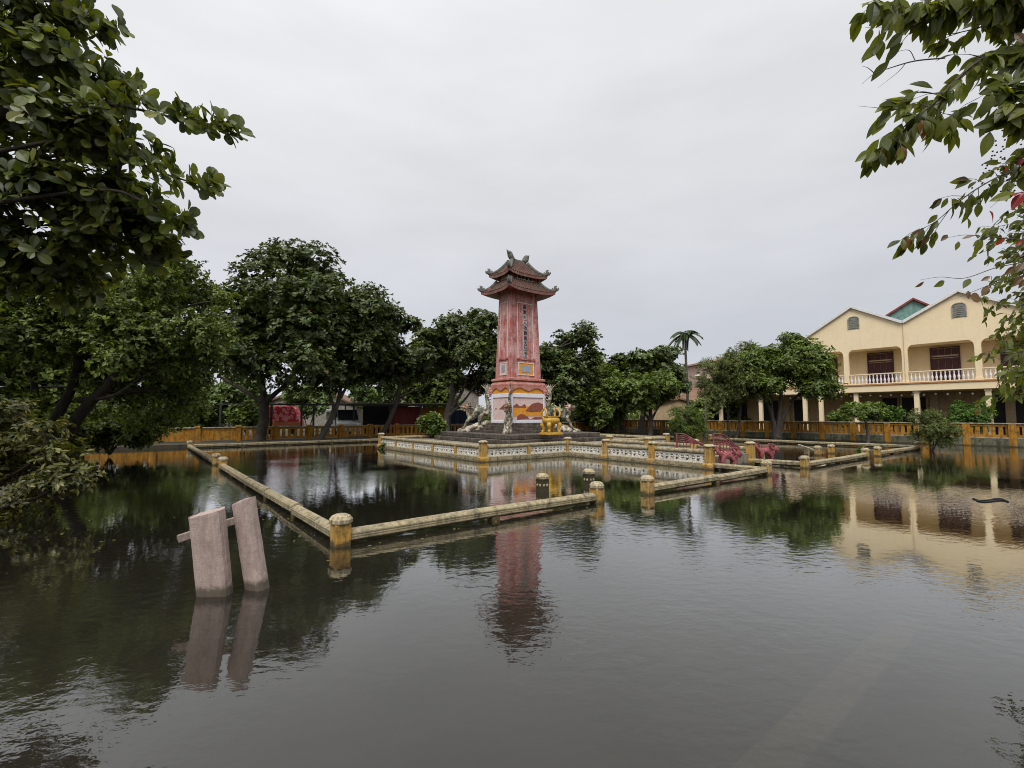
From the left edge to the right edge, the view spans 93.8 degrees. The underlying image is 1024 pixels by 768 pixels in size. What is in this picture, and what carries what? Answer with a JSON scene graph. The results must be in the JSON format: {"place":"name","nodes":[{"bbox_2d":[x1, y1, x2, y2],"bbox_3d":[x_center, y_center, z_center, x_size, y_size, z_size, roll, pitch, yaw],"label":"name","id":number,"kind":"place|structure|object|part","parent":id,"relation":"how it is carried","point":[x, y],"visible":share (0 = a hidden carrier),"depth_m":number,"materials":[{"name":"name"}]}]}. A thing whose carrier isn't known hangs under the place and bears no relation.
{"place":"outdoors","nodes":[
{"label":"outdoors","id":0,"kind":"place"},
{"bbox_2d":[0,416,637,499],"bbox_3d":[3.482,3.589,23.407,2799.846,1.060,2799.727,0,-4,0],"label":"ground","id":1,"kind":"structure","parent":0,"point":[175,444],"depth_m":27.89,"materials":[{"name":"soil"}]},
{"bbox_2d":[0,293,35,390],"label":"tree","id":2,"kind":"object","parent":1,"relation":"on","point":[5,378],"visible":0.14,"depth_m":23.09,"materials":[{"name":"green plant"}]},
{"bbox_2d":[0,383,52,440],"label":"bush","id":3,"kind":"object","parent":1,"relation":"on","point":[9,394],"visible":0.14,"depth_m":14.29,"materials":[{"name":"green plant"}]},
{"bbox_2d":[0,398,108,517],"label":"bush","id":4,"kind":"object","parent":1,"relation":"on","point":[25,446],"visible":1,"depth_m":8.18,"materials":[{"name":"green plant"}]},
{"bbox_2d":[0,312,132,416],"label":"tree","id":5,"kind":"object","parent":1,"relation":"on","point":[54,376],"visible":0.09,"depth_m":23.99,"materials":[{"name":"green plant"}]},
{"bbox_2d":[42,411,99,449],"bbox_3d":[-16.558,1.864,17.445,2.782,1.783,2.275,-1,-4,15],"label":"bush","id":6,"kind":"object","parent":1,"relation":"on","point":[86,428],"visible":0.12,"depth_m":17.43,"materials":[{"name":"green plant"}]},
{"bbox_2d":[0,250,242,445],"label":"tree","id":7,"kind":"object","parent":1,"relation":"on","point":[138,332],"visible":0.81,"depth_m":15.25,"materials":[{"name":"green plant"}]},
{"bbox_2d":[0,0,255,343],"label":"tree","id":8,"kind":"object","parent":1,"relation":"on","point":[79,115],"visible":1,"depth_m":6.68,"materials":[{"name":"green plant"}]},
{"bbox_2d":[84,406,176,454],"bbox_3d":[-16.382,1.900,19.941,5.018,2.052,3.388,0,-4,0],"label":"bush","id":9,"kind":"object","parent":1,"relation":"on","point":[104,432],"visible":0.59,"depth_m":19.00,"materials":[{"name":"green plant"}]},
{"bbox_2d":[115,364,215,406],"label":"tree","id":10,"kind":"object","parent":1,"relation":"on","point":[169,381],"visible":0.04,"depth_m":33.88,"materials":[{"name":"green plant"}]},
{"bbox_2d":[146,401,201,427],"bbox_3d":[-21.478,2.037,30.540,3.179,2.996,3.148,1,-4,-19],"label":"bush","id":11,"kind":"object","parent":1,"relation":"on","point":[199,410],"visible":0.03,"depth_m":30.11,"materials":[{"name":"green plant"}]},
{"bbox_2d":[180,383,230,426],"bbox_3d":[-21.728,1.774,33.259,4.182,3.900,3.236,-2,-4,34],"label":"bush","id":12,"kind":"object","parent":1,"relation":"on","point":[215,400],"visible":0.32,"depth_m":32.96,"materials":[{"name":"green plant"}]},
{"bbox_2d":[223,399,259,435],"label":"bush","id":13,"kind":"object","parent":1,"relation":"on","point":[244,415],"visible":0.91,"depth_m":31.48,"materials":[{"name":"green plant"}]},
{"bbox_2d":[213,376,270,424],"bbox_3d":[-20.088,1.497,34.785,4.673,4.619,4.031,0,-4,0],"label":"bush","id":14,"kind":"object","parent":1,"relation":"on","point":[235,395],"visible":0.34,"depth_m":33.99,"materials":[{"name":"green plant"}]},
{"bbox_2d":[268,406,303,433],"bbox_3d":[-16.476,2.591,34.510,2.588,1.991,1.240,1,-4,-10],"label":"covered cart","id":15,"kind":"object","parent":1,"relation":"on","point":[286,415],"visible":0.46,"depth_m":34.00,"materials":[{"name":"fabric"}]},
{"bbox_2d":[206,237,395,440],"bbox_3d":[-13.227,-2.636,28.933,11.775,12.811,9.814,0,-4,0],"label":"tree","id":16,"kind":"object","parent":1,"relation":"on","point":[287,320],"visible":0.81,"depth_m":27.01,"materials":[{"name":"green plant"}]},
{"bbox_2d":[280,383,337,424],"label":"bush","id":17,"kind":"object","parent":1,"relation":"on","point":[322,397],"visible":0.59,"depth_m":43.38,"materials":[{"name":"green plant"}]},
{"bbox_2d":[269,389,362,429],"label":"building","id":18,"kind":"structure","parent":1,"relation":"on","point":[320,420],"depth_m":48.98,"materials":[{"name":"paint"}]},
{"bbox_2d":[217,402,455,435],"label":"open shed","id":19,"kind":"structure","parent":1,"relation":"on","point":[376,413],"depth_m":36.53,"materials":[{"name":"metal"}]},
{"bbox_2d":[40,401,638,426],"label":"treeline","id":20,"kind":"object","parent":1,"relation":"on","point":[635,417],"visible":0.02,"depth_m":76.79,"materials":[{"name":"green plant"}]},
{"bbox_2d":[326,409,361,434],"bbox_3d":[-12.837,2.901,36.356,1.770,1.993,4.370,2,-4,-32],"label":"white van","id":21,"kind":"object","parent":1,"relation":"on","point":[344,416],"visible":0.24,"depth_m":34.99,"materials":[{"name":"paint"}]},
{"bbox_3d":[-13.642,2.375,36.075,0.030,0.620,3.350,2,-4,-32],"label":"side window","id":22,"kind":"part","parent":21,"relation":"part of","materials":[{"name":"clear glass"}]},
{"bbox_2d":[91,421,598,442],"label":"garden wall","id":23,"kind":"structure","parent":1,"relation":"on","point":[199,434],"depth_m":30.30,"materials":[{"name":"paint"}]},
{"bbox_2d":[299,284,391,439],"bbox_3d":[-10.377,-1.332,30.737,5.606,10.466,7.922,0,-4,0],"label":"tree","id":24,"kind":"object","parent":1,"relation":"on","point":[336,339],"visible":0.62,"depth_m":28.75,"materials":[{"name":"green plant"}]},
{"bbox_2d":[347,382,399,410],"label":"bush","id":25,"kind":"object","parent":1,"relation":"on","point":[372,395],"visible":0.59,"depth_m":43.35,"materials":[{"name":"green plant"}]},
{"bbox_2d":[348,301,440,437],"bbox_3d":[-8.519,-0.766,32.570,7.335,9.652,7.283,0,-4,0],"label":"tree","id":26,"kind":"object","parent":1,"relation":"on","point":[400,368],"visible":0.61,"depth_m":32.56,"materials":[{"name":"green plant"}]},
{"bbox_2d":[391,407,419,432],"bbox_3d":[-8.318,2.879,37.516,2.371,2.200,0.095,2,-4,-30],"label":"metal sheet","id":27,"kind":"object","parent":1,"relation":"on","point":[406,415],"visible":0.56,"depth_m":37.52,"materials":[{"name":"metal"}]},
{"bbox_2d":[393,335,461,409],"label":"tree","id":28,"kind":"object","parent":1,"relation":"on","point":[435,390],"visible":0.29,"depth_m":43.46,"materials":[{"name":"green plant"}]},
{"bbox_2d":[422,407,445,418],"bbox_3d":[-6.201,2.981,38.712,2.359,2.150,0.095,2,-4,-30],"label":"metal sheet","id":29,"kind":"object","parent":1,"relation":"on","point":[426,410],"visible":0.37,"depth_m":38.66,"materials":[{"name":"metal"}]},
{"bbox_2d":[401,385,481,421],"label":"white house","id":30,"kind":"structure","parent":1,"relation":"on","point":[473,398],"depth_m":53.95,"materials":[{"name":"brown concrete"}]},
{"bbox_2d":[410,307,497,430],"bbox_3d":[-3.524,-0.843,35.694,7.919,9.753,8.394,0,-4,0],"label":"tree","id":31,"kind":"object","parent":1,"relation":"on","point":[464,343],"visible":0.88,"depth_m":34.50,"materials":[{"name":"green plant"}]},
{"bbox_2d":[451,410,477,430],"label":"metal sheet","id":32,"kind":"object","parent":1,"relation":"on","point":[458,416],"visible":0.33,"depth_m":40.23,"materials":[{"name":"metal"}]},
{"bbox_2d":[539,319,608,422],"bbox_3d":[4.173,-0.383,37.432,7.152,8.977,7.762,0,-4,0],"label":"tree","id":33,"kind":"object","parent":1,"relation":"on","point":[567,371],"visible":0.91,"depth_m":35.57,"materials":[{"name":"green plant"}]},
{"bbox_2d":[565,386,633,430],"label":"tree","id":34,"kind":"object","parent":1,"relation":"on","point":[581,412],"visible":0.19,"depth_m":46.09,"materials":[{"name":"green plant"}]},
{"bbox_2d":[573,360,630,417],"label":"tree","id":35,"kind":"object","parent":1,"relation":"on","point":[602,365],"visible":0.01,"depth_m":48.13,"materials":[{"name":"green plant"}]},
{"bbox_2d":[584,365,627,433],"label":"tree","id":36,"kind":"object","parent":1,"relation":"on","point":[603,411],"visible":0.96,"depth_m":35.86,"materials":[{"name":"green plant"}]},
{"bbox_2d":[612,369,686,435],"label":"tree","id":37,"kind":"object","parent":1,"relation":"on","point":[644,391],"visible":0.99,"depth_m":33.80,"materials":[{"name":"green plant"}]},
{"bbox_2d":[606,345,694,434],"bbox_3d":[11.095,0.499,40.370,7.557,7.553,9.850,0,-4,0],"label":"tree","id":38,"kind":"object","parent":1,"relation":"on","point":[658,359],"visible":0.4,"depth_m":37.37,"materials":[{"name":"green plant"}]},
{"bbox_2d":[639,397,703,426],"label":"brown shed","id":39,"kind":"structure","parent":1,"relation":"on","point":[662,410],"depth_m":51.84,"materials":[{"name":"beige"}]},
{"bbox_2d":[668,330,702,418],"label":"palm tree","id":40,"kind":"object","parent":1,"relation":"on","point":[684,336],"visible":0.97,"depth_m":41.33,"materials":[{"name":"green plant"}]},
{"bbox_2d":[676,387,717,427],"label":"house","id":41,"kind":"structure","parent":1,"relation":"on","point":[692,394],"depth_m":54.64,"materials":[{"name":"paint"}]},
{"bbox_2d":[683,358,718,386],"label":"salmon block","id":42,"kind":"structure","parent":1,"relation":"on","point":[692,371],"depth_m":58.65,"materials":[{"name":"pink paint"}]},
{"bbox_2d":[682,394,753,428],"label":"tree","id":43,"kind":"object","parent":1,"relation":"on","point":[699,405],"visible":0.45,"depth_m":48.63,"materials":[{"name":"green plant"}]},
{"bbox_2d":[693,340,777,437],"bbox_3d":[15.036,0.452,32.280,5.513,7.126,4.905,0,-4,0],"label":"tree","id":44,"kind":"object","parent":1,"relation":"on","point":[725,384],"visible":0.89,"depth_m":31.44,"materials":[{"name":"green plant"}]},
{"bbox_2d":[734,331,848,439],"bbox_3d":[18.140,0.213,31.749,6.608,7.345,6.045,-1,-4,18],"label":"tree","id":45,"kind":"object","parent":1,"relation":"on","point":[809,373],"visible":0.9,"depth_m":30.42,"materials":[{"name":"green plant"}]},
{"bbox_2d":[599,420,1023,447],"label":"garden wall","id":46,"kind":"structure","parent":1,"relation":"on","point":[1012,437],"depth_m":31.30,"materials":[{"name":"paint"}]},
{"bbox_2d":[826,410,853,428],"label":"bush","id":47,"kind":"object","parent":1,"relation":"on","point":[836,417],"visible":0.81,"depth_m":36.62,"materials":[{"name":"green plant"}]},
{"bbox_2d":[837,401,891,442],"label":"tree","id":48,"kind":"object","parent":1,"relation":"on","point":[867,411],"visible":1,"depth_m":28.22,"materials":[{"name":"green plant"}]},
{"bbox_2d":[719,289,1023,434],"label":"veranda building","id":49,"kind":"structure","parent":1,"relation":"on","point":[932,348],"depth_m":36.63,"materials":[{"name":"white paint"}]},
{"bbox_2d":[732,401,748,427],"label":"doorway","id":50,"kind":"structure","parent":49,"relation":"in","point":[745,412],"depth_m":48.67,"materials":[{"name":"black"}]},
{"bbox_2d":[763,400,778,424],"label":"doorway","id":51,"kind":"structure","parent":49,"relation":"in","point":[775,403],"depth_m":46.81,"materials":[{"name":"black"}]},
{"bbox_2d":[792,400,809,429],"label":"doorway","id":52,"kind":"structure","parent":49,"relation":"in","point":[797,405],"depth_m":44.72,"materials":[{"name":"black"}]},
{"bbox_2d":[828,356,837,383],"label":"window","id":53,"kind":"structure","parent":49,"relation":"in","point":[835,359],"depth_m":41.44,"materials":[{"name":"brown wood"}]},
{"bbox_2d":[867,351,894,382],"bbox_3d":[29.988,-1.306,38.976,0.120,2.560,1.748,3,-5,-38],"label":"window","id":54,"kind":"structure","parent":49,"relation":"in","point":[887,355],"depth_m":38.94,"materials":[{"name":"brown wood"}]},
{"bbox_2d":[880,398,900,431],"bbox_3d":[31.058,2.593,39.295,0.120,2.900,1.240,3,-5,-38],"label":"doorway","id":55,"kind":"structure","parent":49,"relation":"in","point":[895,402],"depth_m":39.28,"materials":[{"name":"black"}]},
{"bbox_2d":[790,391,1014,398],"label":"string lights","id":56,"kind":"object","parent":49,"relation":"hanging from","point":[972,393],"visible":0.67,"depth_m":36.03,"materials":[{"name":"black plastic"}]},
{"bbox_2d":[900,397,928,432],"bbox_3d":[32.014,2.514,38.071,0.120,2.900,1.740,3,-5,-38],"label":"doorway","id":57,"kind":"structure","parent":49,"relation":"in","point":[907,404],"depth_m":38.31,"materials":[{"name":"black"}]},
{"bbox_2d":[929,346,961,380],"bbox_3d":[32.433,-1.508,35.849,0.120,2.560,1.699,3,-5,-38],"label":"window","id":58,"kind":"structure","parent":49,"relation":"in","point":[955,361],"depth_m":35.83,"materials":[{"name":"brown wood"}]},
{"bbox_2d":[992,395,1023,434],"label":"doorway","id":59,"kind":"structure","parent":49,"relation":"in","point":[1000,407],"depth_m":34.14,"materials":[{"name":"black"}]},
{"bbox_2d":[1000,341,1021,371],"bbox_3d":[34.785,-1.702,32.843,0.120,2.560,1.801,3,-5,-38],"label":"window","id":60,"kind":"structure","parent":49,"relation":"in","point":[1002,356],"depth_m":33.37,"materials":[{"name":"brown wood"}]},
{"bbox_2d":[885,405,905,431],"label":"bush","id":61,"kind":"object","parent":1,"relation":"on","point":[894,415],"visible":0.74,"depth_m":35.60,"materials":[{"name":"green plant"}]},
{"bbox_2d":[885,298,929,319],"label":"gabled house","id":62,"kind":"structure","parent":1,"relation":"on","point":[908,308],"depth_m":48.88,"materials":[{"name":"teal paint"}]},
{"bbox_2d":[849,0,1023,414],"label":"tree","id":63,"kind":"object","parent":1,"relation":"on","point":[999,21],"visible":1,"depth_m":3.65,"materials":[{"name":"green plant"}]},
{"bbox_2d":[944,398,998,432],"bbox_3d":[31.539,2.311,33.025,2.790,2.768,2.788,3,-5,-35],"label":"bush","id":64,"kind":"object","parent":1,"relation":"on","point":[962,412],"visible":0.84,"depth_m":32.62,"materials":[{"name":"green plant"}]},
{"bbox_2d":[3,458,741,560],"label":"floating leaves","id":65,"kind":"object","parent":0,"point":[262,519],"visible":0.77,"depth_m":7.67,"materials":[{"name":"green plant"}]},
{"bbox_2d":[0,432,1023,767],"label":"water","id":66,"kind":"structure","parent":0,"point":[864,612],"depth_m":3.99,"materials":[{"name":"liquid"}]},
{"bbox_2d":[188,507,232,596],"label":"concrete slab","id":67,"kind":"structure","parent":66,"relation":"in","point":[210,553],"depth_m":4.47,"materials":[{"name":"grey concrete"}]},
{"bbox_2d":[177,517,234,542],"bbox_3d":[-2.994,1.436,4.767,0.569,0.227,0.050,1,-4,-21],"label":"plank","id":68,"kind":"object","parent":67,"relation":"on","point":[183,537],"visible":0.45,"depth_m":4.67,"materials":[{"name":"grey wood"}]},
{"bbox_2d":[232,496,269,590],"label":"concrete slab","id":69,"kind":"structure","parent":66,"relation":"in","point":[250,545],"depth_m":4.65,"materials":[{"name":"grey concrete"}]},
{"bbox_2d":[378,441,385,448],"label":"bush","id":70,"kind":"object","parent":66,"relation":"in","point":[381,446],"visible":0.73,"depth_m":23.95,"materials":[{"name":"green plant"}]},
{"bbox_2d":[666,404,709,440],"bbox_3d":[11.653,2.642,31.882,3.076,2.683,2.214,3,-5,-37],"label":"bush","id":71,"kind":"object","parent":66,"relation":"in","point":[692,425],"visible":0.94,"depth_m":31.60,"materials":[{"name":"green plant"}]},
{"bbox_2d":[695,375,707,437],"bbox_3d":[14.035,1.847,35.429,0.987,5.090,0.380,1,-4,-13],"label":"lamp pole","id":72,"kind":"object","parent":66,"relation":"in","point":[706,434],"visible":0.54,"depth_m":35.51,"materials":[{"name":"grey metal"}]},
{"bbox_2d":[713,445,742,469],"bbox_3d":[6.722,2.281,14.951,0.975,0.785,0.333,0,-4,-3],"label":"statue","id":73,"kind":"object","parent":66,"relation":"on","point":[734,455],"visible":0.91,"depth_m":14.88,"materials":[{"name":"stone"}]},
{"bbox_2d":[755,442,778,458],"bbox_3d":[8.900,2.403,16.837,0.975,0.785,0.333,0,-4,-3],"label":"statue","id":74,"kind":"object","parent":66,"relation":"on","point":[768,451],"visible":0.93,"depth_m":16.77,"materials":[{"name":"stone"}]},
{"bbox_2d":[798,444,821,452],"bbox_3d":[13.299,2.891,21.442,0.090,0.278,1.986,0,-4,7],"label":"fallen rail","id":75,"kind":"object","parent":66,"relation":"on","point":[805,447],"visible":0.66,"depth_m":21.59,"materials":[{"name":"grey concrete"}]},
{"bbox_2d":[853,446,865,453],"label":"bush","id":76,"kind":"object","parent":66,"relation":"in","point":[858,451],"visible":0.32,"depth_m":20.41,"materials":[{"name":"green plant"}]},
{"bbox_2d":[902,407,966,450],"bbox_3d":[19.926,2.294,22.729,2.222,2.391,2.080,0,-4,0],"label":"bush","id":77,"kind":"object","parent":66,"relation":"in","point":[936,429],"visible":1,"depth_m":22.35,"materials":[{"name":"green plant"}]},
{"bbox_2d":[972,498,1008,501],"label":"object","id":78,"kind":"object","parent":66,"relation":"on","point":[987,500],"visible":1,"depth_m":9.49,"materials":[{"name":"black rubber"}]},
{"bbox_2d":[0,0,1023,413],"label":"sky","id":79,"kind":"structure","parent":0,"point":[672,166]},
{"bbox_2d":[477,250,558,422],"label":"memorial tower","id":80,"kind":"structure","parent":0,"point":[519,290],"depth_m":24.39,"materials":[{"name":"paint"}]},
{"label":"pond bed","id":81,"kind":"structure","parent":0,"visible":0},
{"bbox_2d":[218,457,604,547],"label":"wall","id":82,"kind":"structure","parent":81,"relation":"on","point":[337,529],"depth_m":7.45,"materials":[{"name":"paint"}]},
{"bbox_2d":[186,430,685,465],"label":"wall","id":83,"kind":"structure","parent":81,"relation":"on","point":[213,459],"depth_m":26.01,"materials":[{"name":"paint"}]},
{"bbox_2d":[536,473,548,492],"bbox_3d":[0.677,2.502,10.638,0.278,1.020,0.278,3,-5,-38],"label":"stone post","id":84,"kind":"object","parent":81,"relation":"on","point":[542,482],"visible":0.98,"depth_m":10.57,"materials":[{"name":"grey stone"}]},
{"bbox_2d":[399,438,748,464],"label":"terrace","id":85,"kind":"structure","parent":81,"relation":"on","point":[743,459],"depth_m":17.97,"materials":[{"name":"grey concrete"}]},
{"bbox_2d":[415,411,448,437],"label":"bush","id":86,"kind":"object","parent":85,"relation":"on","point":[431,423],"visible":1,"depth_m":26.04,"materials":[{"name":"green plant"}]},
{"bbox_2d":[434,423,605,443],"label":"stepped plinth","id":87,"kind":"structure","parent":85,"relation":"on","point":[490,433],"depth_m":22.87,"materials":[{"name":"stone"}]},
{"bbox_2d":[457,384,491,431],"bbox_3d":[-1.863,1.287,24.739,1.944,2.612,0.762,0,-4,7],"label":"dragon statue","id":88,"kind":"object","parent":87,"relation":"on","point":[472,413],"visible":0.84,"depth_m":24.55,"materials":[{"name":"stone"}]},
{"bbox_2d":[502,383,512,433],"bbox_3d":[-0.175,1.145,22.552,0.436,2.612,1.944,0,-4,7],"label":"dragon statue","id":89,"kind":"object","parent":87,"relation":"on","point":[507,428],"visible":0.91,"depth_m":22.16,"materials":[{"name":"stone"}]},
{"bbox_2d":[539,406,562,434],"bbox_3d":[1.724,1.617,21.209,0.900,1.232,0.666,3,-5,-38],"label":"incense urn","id":90,"kind":"object","parent":87,"relation":"on","point":[550,421],"visible":1,"depth_m":21.01,"materials":[{"name":"gold metal"}]},
{"bbox_2d":[544,384,579,431],"bbox_3d":[2.515,1.279,24.624,1.944,2.612,0.711,0,-4,7],"label":"dragon statue","id":91,"kind":"object","parent":87,"relation":"on","point":[566,413],"visible":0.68,"depth_m":24.49,"materials":[{"name":"stone"}]},
{"bbox_2d":[377,433,755,469],"bbox_3d":[2.485,3.060,22.041,11.740,1.420,15.971,3,-5,-38],"label":"balustrade","id":92,"kind":"object","parent":85,"relation":"on","point":[653,447],"visible":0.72,"depth_m":18.34,"materials":[{"name":"paint"}]},
{"bbox_2d":[676,433,703,448],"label":"garden gate","id":93,"kind":"structure","parent":85,"relation":"on","point":[693,441],"depth_m":16.05,"materials":[{"name":"metal"}]},
{"bbox_2d":[712,433,739,454],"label":"garden gate","id":94,"kind":"structure","parent":85,"relation":"on","point":[731,443],"depth_m":16.12,"materials":[{"name":"metal"}]},
{"bbox_2d":[583,468,594,485],"bbox_3d":[1.859,2.562,11.559,0.278,1.020,0.278,3,-5,-38],"label":"stone post","id":95,"kind":"object","parent":81,"relation":"on","point":[588,476],"visible":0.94,"depth_m":11.49,"materials":[{"name":"grey stone"}]},
{"bbox_2d":[640,460,771,494],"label":"wall","id":96,"kind":"structure","parent":81,"relation":"on","point":[648,486],"depth_m":11.83,"materials":[{"name":"paint"}]},
{"bbox_2d":[754,448,869,468],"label":"wall","id":97,"kind":"structure","parent":81,"relation":"on","point":[804,462],"depth_m":16.04,"materials":[{"name":"paint"}]},
{"bbox_2d":[708,434,921,455],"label":"wall","id":98,"kind":"structure","parent":81,"relation":"on","point":[877,448],"depth_m":25.43,"materials":[{"name":"paint"}]},
{"bbox_2d":[813,446,821,455],"bbox_3d":[12.942,3.125,20.258,0.278,1.020,0.278,3,-5,-38],"label":"stone post","id":99,"kind":"object","parent":81,"relation":"on","point":[817,450],"visible":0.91,"depth_m":20.19,"materials":[{"name":"paint"}]},
{"bbox_2d":[827,444,834,453],"bbox_3d":[14.124,3.184,21.179,0.278,1.020,0.278,3,-5,-38],"label":"stone post","id":100,"kind":"object","parent":81,"relation":"on","point":[831,448],"visible":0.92,"depth_m":21.13,"materials":[{"name":"paint"}]}
]}

